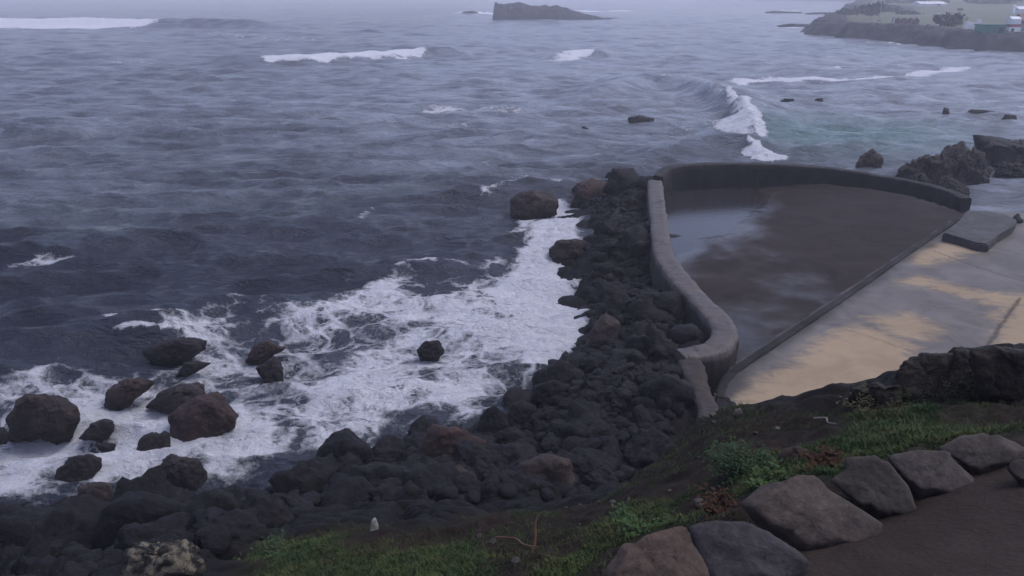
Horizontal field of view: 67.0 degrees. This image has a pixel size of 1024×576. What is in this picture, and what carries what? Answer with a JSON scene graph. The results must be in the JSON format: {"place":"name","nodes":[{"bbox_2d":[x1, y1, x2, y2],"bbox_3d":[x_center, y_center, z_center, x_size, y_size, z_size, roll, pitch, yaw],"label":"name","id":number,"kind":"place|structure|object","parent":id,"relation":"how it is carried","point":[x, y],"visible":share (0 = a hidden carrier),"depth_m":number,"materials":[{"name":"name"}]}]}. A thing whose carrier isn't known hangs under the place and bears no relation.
{"place":"outdoors","nodes":[
{"label":"outdoors","id":0,"kind":"place"},
{"bbox_2d":[0,0,1023,507],"bbox_3d":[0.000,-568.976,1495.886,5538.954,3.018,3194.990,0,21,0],"label":"sea","id":1,"kind":"structure","parent":0,"point":[322,192],"depth_m":42.82,"materials":[{"name":"liquid"}]},
{"bbox_2d":[5,393,79,444],"bbox_3d":[-10.310,2.818,16.959,1.806,1.362,0.933,0,21,0],"label":"sea rock","id":2,"kind":"object","parent":1,"relation":"in","point":[54,419],"visible":0.99,"depth_m":16.61,"materials":[{"name":"stone"}]},
{"bbox_2d":[55,454,101,482],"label":"sea rock","id":3,"kind":"object","parent":1,"relation":"in","point":[80,468],"visible":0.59,"depth_m":14.84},
{"bbox_2d":[77,482,114,500],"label":"sea rock","id":4,"kind":"object","parent":1,"relation":"in","point":[103,491],"visible":0.48,"depth_m":14.12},
{"bbox_2d":[79,419,114,442],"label":"sea rock","id":5,"kind":"object","parent":1,"relation":"in","point":[100,431],"visible":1,"depth_m":16.44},
{"bbox_2d":[104,377,154,410],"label":"sea rock","id":6,"kind":"object","parent":1,"relation":"in","point":[123,394],"visible":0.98,"depth_m":17.76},
{"bbox_2d":[136,431,170,450],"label":"sea rock","id":7,"kind":"object","parent":1,"relation":"in","point":[151,441],"visible":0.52,"depth_m":15.68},
{"bbox_2d":[142,336,206,365],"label":"sea rock","id":8,"kind":"object","parent":1,"relation":"in","point":[174,351],"visible":0.98,"depth_m":19.90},
{"bbox_2d":[146,382,204,413],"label":"sea rock","id":9,"kind":"object","parent":1,"relation":"in","point":[169,400],"visible":0.79,"depth_m":17.50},
{"bbox_2d":[175,361,210,377],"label":"sea rock","id":10,"kind":"object","parent":1,"relation":"in","point":[187,369],"visible":1,"depth_m":19.18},
{"bbox_2d":[168,391,238,441],"bbox_3d":[-6.560,2.987,16.612,1.521,1.668,1.255,0,21,0],"label":"sea rock","id":11,"kind":"object","parent":1,"relation":"in","point":[212,414],"visible":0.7,"depth_m":16.06,"materials":[{"name":"stone"}]},
{"bbox_2d":[245,340,285,365],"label":"sea rock","id":12,"kind":"object","parent":1,"relation":"in","point":[261,353],"visible":0.98,"depth_m":19.85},
{"bbox_2d":[255,357,283,382],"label":"sea rock","id":13,"kind":"object","parent":1,"relation":"in","point":[270,371],"visible":0.89,"depth_m":19.00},
{"bbox_2d":[417,340,443,361],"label":"sea rock","id":14,"kind":"object","parent":1,"relation":"in","point":[433,351],"visible":1,"depth_m":20.10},
{"bbox_2d":[510,190,558,219],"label":"sea rock","id":15,"kind":"object","parent":1,"relation":"in","point":[530,205],"visible":0.96,"depth_m":32.91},
{"bbox_2d":[492,2,611,19],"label":"islet","id":16,"kind":"object","parent":1,"relation":"in","point":[516,11],"visible":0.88,"depth_m":243.34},
{"bbox_2d":[549,239,586,263],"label":"sea rock","id":17,"kind":"object","parent":1,"relation":"in","point":[561,250],"visible":0.84,"depth_m":27.34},
{"bbox_2d":[855,148,883,167],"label":"sea rock","id":18,"kind":"object","parent":1,"relation":"in","point":[872,157],"visible":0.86,"depth_m":41.99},
{"bbox_2d":[895,156,931,178],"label":"shore rock","id":19,"kind":"object","parent":1,"relation":"in","point":[913,167],"visible":0.42,"depth_m":38.70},
{"bbox_2d":[973,135,1023,167],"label":"shore rock","id":20,"kind":"object","parent":1,"relation":"in","point":[997,150],"visible":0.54,"depth_m":40.68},
{"bbox_2d":[992,162,1023,177],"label":"shore rock","id":21,"kind":"object","parent":1,"relation":"in","point":[1010,170],"visible":0.88,"depth_m":39.57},
{"bbox_2d":[61,179,1023,575],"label":"ground","id":22,"kind":"structure","parent":0,"point":[975,527],"depth_m":6.02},
{"bbox_2d":[0,516,35,548],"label":"shore boulder","id":23,"kind":"object","parent":22,"relation":"on","point":[17,531],"visible":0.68,"depth_m":10.38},
{"bbox_2d":[10,533,55,560],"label":"lava boulder","id":24,"kind":"object","parent":22,"relation":"on","point":[36,545],"visible":0.4,"depth_m":9.06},
{"bbox_2d":[10,555,62,575],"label":"lava boulder","id":25,"kind":"object","parent":22,"relation":"on","point":[48,565],"visible":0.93,"depth_m":8.21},
{"bbox_2d":[32,494,110,548],"bbox_3d":[-6.394,3.600,11.113,1.283,0.884,1.058,-8,22,-19],"label":"lava boulder","id":26,"kind":"object","parent":22,"relation":"on","point":[70,514],"visible":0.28,"depth_m":10.96,"materials":[{"name":"stone"}]},
{"bbox_2d":[61,544,90,561],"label":"lava boulder","id":27,"kind":"object","parent":22,"relation":"on","point":[71,553],"visible":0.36,"depth_m":9.71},
{"bbox_2d":[62,561,99,575],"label":"lava boulder","id":28,"kind":"object","parent":22,"relation":"on","point":[71,568],"visible":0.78,"depth_m":7.88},
{"bbox_2d":[96,549,121,568],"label":"lava boulder","id":29,"kind":"object","parent":22,"relation":"on","point":[114,557],"visible":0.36,"depth_m":8.24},
{"bbox_2d":[92,491,186,550],"bbox_3d":[-5.303,3.366,11.015,1.650,1.167,0.855,0,21,0],"label":"shore boulder","id":30,"kind":"object","parent":22,"relation":"on","point":[117,514],"visible":0.58,"depth_m":10.61,"materials":[{"name":"stone"}]},
{"bbox_2d":[109,465,180,501],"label":"lava boulder","id":31,"kind":"object","parent":22,"relation":"on","point":[153,480],"visible":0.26,"depth_m":13.60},
{"bbox_2d":[114,512,189,550],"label":"lava boulder","id":32,"kind":"object","parent":22,"relation":"on","point":[177,524],"visible":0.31,"depth_m":9.40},
{"bbox_2d":[120,539,205,575],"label":"crusted boulder","id":33,"kind":"object","parent":22,"relation":"on","point":[177,557],"visible":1,"depth_m":5.96,"materials":[{"name":"stone"}]},
{"bbox_2d":[161,453,207,490],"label":"sea rock","id":34,"kind":"object","parent":22,"relation":"on","point":[186,472],"visible":0.59,"depth_m":14.66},
{"bbox_2d":[182,488,241,517],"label":"shore boulder","id":35,"kind":"object","parent":22,"relation":"on","point":[226,500],"visible":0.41,"depth_m":10.35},
{"bbox_2d":[187,507,269,549],"bbox_3d":[-2.799,2.439,7.631,0.776,0.511,0.799,14,3,-21],"label":"lava boulder","id":36,"kind":"object","parent":22,"relation":"on","point":[245,527],"visible":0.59,"depth_m":7.53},
{"bbox_2d":[240,488,295,527],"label":"lava boulder","id":37,"kind":"object","parent":22,"relation":"on","point":[273,511],"visible":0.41,"depth_m":9.40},
{"bbox_2d":[228,523,316,562],"bbox_3d":[-1.982,2.277,6.630,0.776,0.236,0.645,10,23,24],"label":"weed plant","id":38,"kind":"object","parent":22,"relation":"on","point":[273,552],"visible":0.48,"depth_m":6.71,"materials":[{"name":"green plant"}]},
{"bbox_2d":[268,458,332,493],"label":"lava boulder","id":39,"kind":"object","parent":22,"relation":"on","point":[303,476],"visible":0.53,"depth_m":13.31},
{"bbox_2d":[316,428,372,464],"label":"shore boulder","id":40,"kind":"object","parent":22,"relation":"on","point":[342,442],"visible":0.58,"depth_m":14.94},
{"bbox_2d":[319,476,373,506],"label":"lava boulder","id":41,"kind":"object","parent":22,"relation":"on","point":[347,490],"visible":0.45,"depth_m":11.47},
{"bbox_2d":[6,188,691,575],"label":"rubble","id":42,"kind":"object","parent":22,"relation":"on","point":[216,542],"visible":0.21,"depth_m":14.78,"materials":[{"name":"stone"}]},
{"bbox_2d":[347,462,408,480],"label":"shore boulder","id":43,"kind":"object","parent":22,"relation":"on","point":[378,470],"visible":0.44,"depth_m":12.23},
{"bbox_2d":[368,482,399,500],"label":"lava boulder","id":44,"kind":"object","parent":22,"relation":"on","point":[380,489],"visible":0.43,"depth_m":10.71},
{"bbox_2d":[372,434,405,454],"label":"lava boulder","id":45,"kind":"object","parent":22,"relation":"on","point":[390,443],"visible":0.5,"depth_m":15.41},
{"bbox_2d":[396,480,424,500],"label":"lava boulder","id":46,"kind":"object","parent":22,"relation":"on","point":[410,489],"visible":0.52,"depth_m":10.65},
{"bbox_2d":[403,414,437,439],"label":"lava boulder","id":47,"kind":"object","parent":22,"relation":"on","point":[422,423],"visible":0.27,"depth_m":16.18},
{"bbox_2d":[401,462,458,497],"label":"lava boulder","id":48,"kind":"object","parent":22,"relation":"on","point":[429,476],"visible":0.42,"depth_m":11.52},
{"bbox_2d":[417,423,486,457],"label":"shore boulder","id":49,"kind":"object","parent":22,"relation":"on","point":[437,440],"visible":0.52,"depth_m":14.17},
{"bbox_2d":[454,440,499,466],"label":"lava boulder","id":50,"kind":"object","parent":22,"relation":"on","point":[469,453],"visible":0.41,"depth_m":13.66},
{"bbox_2d":[480,473,499,501],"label":"lava boulder","id":51,"kind":"object","parent":22,"relation":"on","point":[489,484],"visible":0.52,"depth_m":11.27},
{"bbox_2d":[476,405,509,433],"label":"shore boulder","id":52,"kind":"object","parent":22,"relation":"on","point":[493,420],"visible":0.65,"depth_m":15.78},
{"bbox_2d":[499,426,525,443],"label":"lava boulder","id":53,"kind":"object","parent":22,"relation":"on","point":[511,434],"visible":0.61,"depth_m":15.02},
{"bbox_2d":[492,442,538,464],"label":"lava boulder","id":54,"kind":"object","parent":22,"relation":"on","point":[511,452],"visible":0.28,"depth_m":14.11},
{"bbox_2d":[503,387,530,408],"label":"lava boulder","id":55,"kind":"object","parent":22,"relation":"on","point":[511,395],"visible":0.35,"depth_m":17.47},
{"bbox_2d":[506,400,535,425],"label":"shore boulder","id":56,"kind":"object","parent":22,"relation":"on","point":[520,412],"visible":0.64,"depth_m":16.04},
{"bbox_2d":[516,453,575,484],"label":"shore boulder","id":57,"kind":"object","parent":22,"relation":"on","point":[553,468],"visible":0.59,"depth_m":12.33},
{"bbox_2d":[530,379,569,407],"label":"shore boulder","id":58,"kind":"object","parent":22,"relation":"on","point":[543,392],"visible":0.67,"depth_m":16.54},
{"bbox_2d":[532,360,584,385],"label":"lava boulder","id":59,"kind":"object","parent":22,"relation":"on","point":[565,372],"visible":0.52,"depth_m":17.74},
{"bbox_2d":[560,435,601,451],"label":"lava boulder","id":60,"kind":"object","parent":22,"relation":"on","point":[570,443],"visible":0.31,"depth_m":13.81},
{"bbox_2d":[564,397,600,422],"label":"lava boulder","id":61,"kind":"object","parent":22,"relation":"on","point":[578,407],"visible":0.35,"depth_m":15.15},
{"bbox_2d":[557,412,617,438],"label":"lava boulder","id":62,"kind":"object","parent":22,"relation":"on","point":[592,425],"visible":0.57,"depth_m":14.45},
{"bbox_2d":[570,177,605,207],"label":"shore boulder","id":63,"kind":"object","parent":22,"relation":"on","point":[587,190],"visible":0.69,"depth_m":34.85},
{"bbox_2d":[561,447,616,478],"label":"lava boulder","id":64,"kind":"object","parent":22,"relation":"on","point":[584,462],"visible":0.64,"depth_m":12.92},
{"bbox_2d":[581,472,607,490],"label":"lava boulder","id":65,"kind":"object","parent":22,"relation":"on","point":[592,481],"visible":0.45,"depth_m":12.38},
{"bbox_2d":[583,351,607,373],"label":"lava boulder","id":66,"kind":"object","parent":22,"relation":"on","point":[594,360],"visible":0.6,"depth_m":18.02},
{"bbox_2d":[585,313,620,348],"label":"shore boulder","id":67,"kind":"object","parent":22,"relation":"on","point":[606,325],"visible":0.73,"depth_m":19.50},
{"bbox_2d":[592,221,617,236],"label":"lava boulder","id":68,"kind":"object","parent":22,"relation":"on","point":[605,228],"visible":0.64,"depth_m":27.87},
{"bbox_2d":[593,280,629,304],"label":"lava boulder","id":69,"kind":"object","parent":22,"relation":"on","point":[604,291],"visible":0.5,"depth_m":23.18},
{"bbox_2d":[600,436,624,465],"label":"lava boulder","id":70,"kind":"object","parent":22,"relation":"on","point":[610,446],"visible":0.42,"depth_m":13.60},
{"bbox_2d":[606,288,629,310],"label":"lava boulder","id":71,"kind":"object","parent":22,"relation":"on","point":[619,297],"visible":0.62,"depth_m":21.71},
{"bbox_2d":[603,359,633,374],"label":"lava boulder","id":72,"kind":"object","parent":22,"relation":"on","point":[619,367],"visible":0.53,"depth_m":17.12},
{"bbox_2d":[602,167,639,194],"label":"shore boulder","id":73,"kind":"object","parent":22,"relation":"on","point":[619,179],"visible":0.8,"depth_m":33.53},
{"bbox_2d":[609,348,647,364],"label":"lava boulder","id":74,"kind":"object","parent":22,"relation":"on","point":[631,355],"visible":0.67,"depth_m":17.61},
{"bbox_2d":[618,320,648,340],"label":"lava boulder","id":75,"kind":"object","parent":22,"relation":"on","point":[637,328],"visible":0.34,"depth_m":18.95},
{"bbox_2d":[244,396,1023,575],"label":"grass","id":76,"kind":"structure","parent":22,"relation":"on","point":[920,427],"depth_m":5.10,"materials":[{"name":"plant"}]},
{"bbox_2d":[622,225,649,249],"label":"lava boulder","id":77,"kind":"object","parent":22,"relation":"on","point":[632,235],"visible":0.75,"depth_m":26.18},
{"bbox_2d":[628,240,649,258],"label":"lava boulder","id":78,"kind":"object","parent":22,"relation":"on","point":[639,248],"visible":0.93,"depth_m":25.55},
{"bbox_2d":[632,404,655,425],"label":"lava boulder","id":79,"kind":"object","parent":22,"relation":"on","point":[641,413],"visible":0.51,"depth_m":14.86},
{"bbox_2d":[623,425,671,469],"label":"lava boulder","id":80,"kind":"object","parent":22,"relation":"on","point":[642,448],"visible":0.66,"depth_m":13.74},
{"bbox_2d":[628,298,667,323],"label":"lava boulder","id":81,"kind":"object","parent":22,"relation":"on","point":[639,309],"visible":0.52,"depth_m":20.07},
{"bbox_2d":[606,496,692,542],"bbox_3d":[0.755,1.363,4.323,0.496,0.143,0.437,8,22,19],"label":"weed plant","id":82,"kind":"object","parent":22,"relation":"on","point":[627,520],"visible":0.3,"depth_m":4.39,"materials":[{"name":"green plant"}]},
{"bbox_2d":[602,526,709,575],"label":"edging boulder","id":83,"kind":"object","parent":22,"relation":"on","point":[673,551],"visible":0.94,"depth_m":2.77,"materials":[{"name":"stone"}]},
{"bbox_2d":[645,324,678,362],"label":"lava boulder","id":84,"kind":"object","parent":22,"relation":"on","point":[660,345],"visible":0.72,"depth_m":17.82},
{"bbox_2d":[639,374,696,408],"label":"lava boulder","id":85,"kind":"object","parent":22,"relation":"on","point":[676,388],"visible":0.7,"depth_m":15.25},
{"bbox_2d":[655,291,684,317],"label":"lava boulder","id":86,"kind":"object","parent":22,"relation":"on","point":[668,301],"visible":0.62,"depth_m":20.33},
{"bbox_2d":[665,323,706,343],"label":"lava boulder","id":87,"kind":"object","parent":22,"relation":"on","point":[680,334],"visible":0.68,"depth_m":18.49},
{"bbox_2d":[646,180,738,395],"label":"pool wall","id":88,"kind":"structure","parent":22,"relation":"on","point":[715,353],"depth_m":20.02,"materials":[{"name":"concrete"}]},
{"bbox_2d":[677,358,718,421],"bbox_3d":[3.771,2.668,15.682,0.569,1.322,3.009,1,21,3],"label":"wall spur","id":89,"kind":"object","parent":22,"relation":"on","point":[694,374],"depth_m":15.74,"materials":[{"name":"grey concrete"}]},
{"bbox_2d":[697,482,740,519],"bbox_3d":[1.142,1.163,4.042,0.350,0.146,0.423,0,21,0],"label":"weed plant","id":90,"kind":"object","parent":22,"relation":"on","point":[710,507],"visible":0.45,"depth_m":4.12,"materials":[{"name":"brown plant"}]},
{"bbox_2d":[697,435,777,486],"bbox_3d":[1.489,1.102,4.978,0.559,0.249,0.567,0,21,0],"label":"shrub","id":91,"kind":"object","parent":22,"relation":"on","point":[734,461],"visible":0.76,"depth_m":4.95,"materials":[{"name":"green plant"}]},
{"bbox_2d":[688,521,809,575],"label":"edging boulder","id":92,"kind":"object","parent":22,"relation":"on","point":[732,548],"visible":0.98,"depth_m":2.77,"materials":[{"name":"stone"}]},
{"bbox_2d":[745,458,807,489],"bbox_3d":[1.446,1.059,4.217,0.351,0.130,0.369,-14,25,-32],"label":"weed plant","id":93,"kind":"object","parent":22,"relation":"on","point":[764,479],"visible":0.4,"depth_m":4.25,"materials":[{"name":"green plant"}]},
{"bbox_2d":[777,446,810,464],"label":"turf stone","id":94,"kind":"object","parent":22,"relation":"on","point":[792,451],"visible":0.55,"depth_m":4.71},
{"bbox_2d":[740,475,882,549],"bbox_3d":[1.205,0.962,3.138,0.575,0.414,0.266,0,21,0],"label":"edging boulder","id":95,"kind":"object","parent":22,"relation":"on","point":[803,512],"visible":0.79,"depth_m":3.05,"materials":[{"name":"stone"}]},
{"bbox_2d":[652,162,971,212],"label":"pool wall","id":96,"kind":"structure","parent":22,"relation":"on","point":[695,176],"depth_m":35.53,"materials":[{"name":"concrete"}]},
{"bbox_2d":[799,442,848,471],"bbox_3d":[1.692,0.931,4.168,0.316,0.121,0.240,-5,22,-13],"label":"weed plant","id":97,"kind":"object","parent":22,"relation":"on","point":[823,458],"visible":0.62,"depth_m":4.19,"materials":[{"name":"brown plant"}]},
{"bbox_2d":[715,217,960,398],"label":"kerb","id":98,"kind":"structure","parent":22,"relation":"on","point":[727,377],"depth_m":20.13,"materials":[{"name":"concrete"}]},
{"bbox_2d":[836,381,905,411],"bbox_3d":[2.907,0.916,6.316,0.543,0.181,0.530,0,21,0],"label":"weed plant","id":99,"kind":"object","parent":22,"relation":"on","point":[864,401],"visible":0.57,"depth_m":6.28,"materials":[{"name":"green plant"}]},
{"bbox_2d":[830,455,916,518],"bbox_3d":[1.563,0.895,3.317,0.426,0.353,0.214,0,21,0],"label":"edging boulder","id":100,"kind":"object","parent":22,"relation":"on","point":[874,486],"visible":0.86,"depth_m":3.25,"materials":[{"name":"stone"}]},
{"bbox_2d":[865,381,902,405],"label":"bank rock","id":101,"kind":"object","parent":22,"relation":"on","point":[882,393],"visible":0.79,"depth_m":6.26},
{"bbox_2d":[895,352,953,403],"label":"bank rock","id":102,"kind":"object","parent":22,"relation":"on","point":[913,374],"visible":0.65,"depth_m":6.33,"materials":[{"name":"stone"}]},
{"bbox_2d":[888,450,973,498],"bbox_3d":[1.864,0.833,3.415,0.460,0.253,0.204,0,21,0],"label":"edging boulder","id":103,"kind":"object","parent":22,"relation":"on","point":[925,473],"visible":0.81,"depth_m":3.35,"materials":[{"name":"stone"}]},
{"bbox_2d":[925,142,968,183],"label":"shore rock","id":104,"kind":"object","parent":22,"relation":"on","point":[946,161],"visible":0.49,"depth_m":38.38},
{"bbox_2d":[923,372,987,403],"bbox_3d":[3.677,0.825,6.276,0.711,0.267,0.733,13,25,30],"label":"shrub","id":105,"kind":"object","parent":22,"relation":"on","point":[950,397],"visible":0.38,"depth_m":6.24,"materials":[{"name":"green plant"}]},
{"bbox_2d":[941,346,972,401],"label":"bank rock","id":106,"kind":"object","parent":22,"relation":"on","point":[961,356],"visible":0.34,"depth_m":6.31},
{"bbox_2d":[956,146,992,184],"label":"shore rock","id":107,"kind":"object","parent":22,"relation":"on","point":[975,168],"visible":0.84,"depth_m":38.05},
{"bbox_2d":[937,433,1023,473],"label":"edging boulder","id":108,"kind":"object","parent":22,"relation":"on","point":[980,453],"visible":0.91,"depth_m":3.44,"materials":[{"name":"stone"}]},
{"bbox_2d":[968,345,1023,403],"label":"bank rock","id":109,"kind":"object","parent":22,"relation":"on","point":[997,373],"visible":0.94,"depth_m":5.84,"materials":[{"name":"stone"}]},
{"bbox_2d":[1007,460,1023,485],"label":"edging boulder","id":110,"kind":"object","parent":22,"relation":"on","point":[1015,468],"visible":0.99,"depth_m":3.21,"materials":[{"name":"stone"}]},
{"bbox_2d":[664,188,760,256],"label":"pool water","id":111,"kind":"structure","parent":0,"point":[696,214],"depth_m":32.30,"materials":[{"name":"grey liquid"}]},
{"bbox_2d":[675,184,964,361],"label":"pool floor","id":112,"kind":"structure","parent":0,"point":[780,259],"depth_m":27.10,"materials":[{"name":"concrete"}]},
{"bbox_2d":[712,211,1023,404],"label":"pavement","id":113,"kind":"structure","parent":0,"point":[937,294],"depth_m":19.89,"materials":[{"name":"concrete"}]},
{"bbox_2d":[942,211,1016,251],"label":"concrete block","id":114,"kind":"structure","parent":113,"relation":"on","point":[983,231],"depth_m":26.58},
{"bbox_2d":[800,0,1023,51],"bbox_3d":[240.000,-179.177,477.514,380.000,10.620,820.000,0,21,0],"label":"headland","id":115,"kind":"structure","parent":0,"point":[868,27],"depth_m":153.35,"materials":[{"name":"stone"}]},
{"bbox_2d":[853,1,887,15],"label":"tree","id":116,"kind":"object","parent":115,"relation":"on","point":[869,9],"visible":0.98,"depth_m":198.66,"materials":[{"name":"green plant"}]},
{"bbox_2d":[932,12,969,26],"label":"bush","id":117,"kind":"object","parent":115,"relation":"on","point":[949,20],"visible":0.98,"depth_m":143.75,"materials":[{"name":"green plant"}]},
{"bbox_2d":[974,24,1007,33],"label":"shed","id":118,"kind":"structure","parent":115,"relation":"on","point":[992,28],"depth_m":124.10,"materials":[{"name":"green paint"}]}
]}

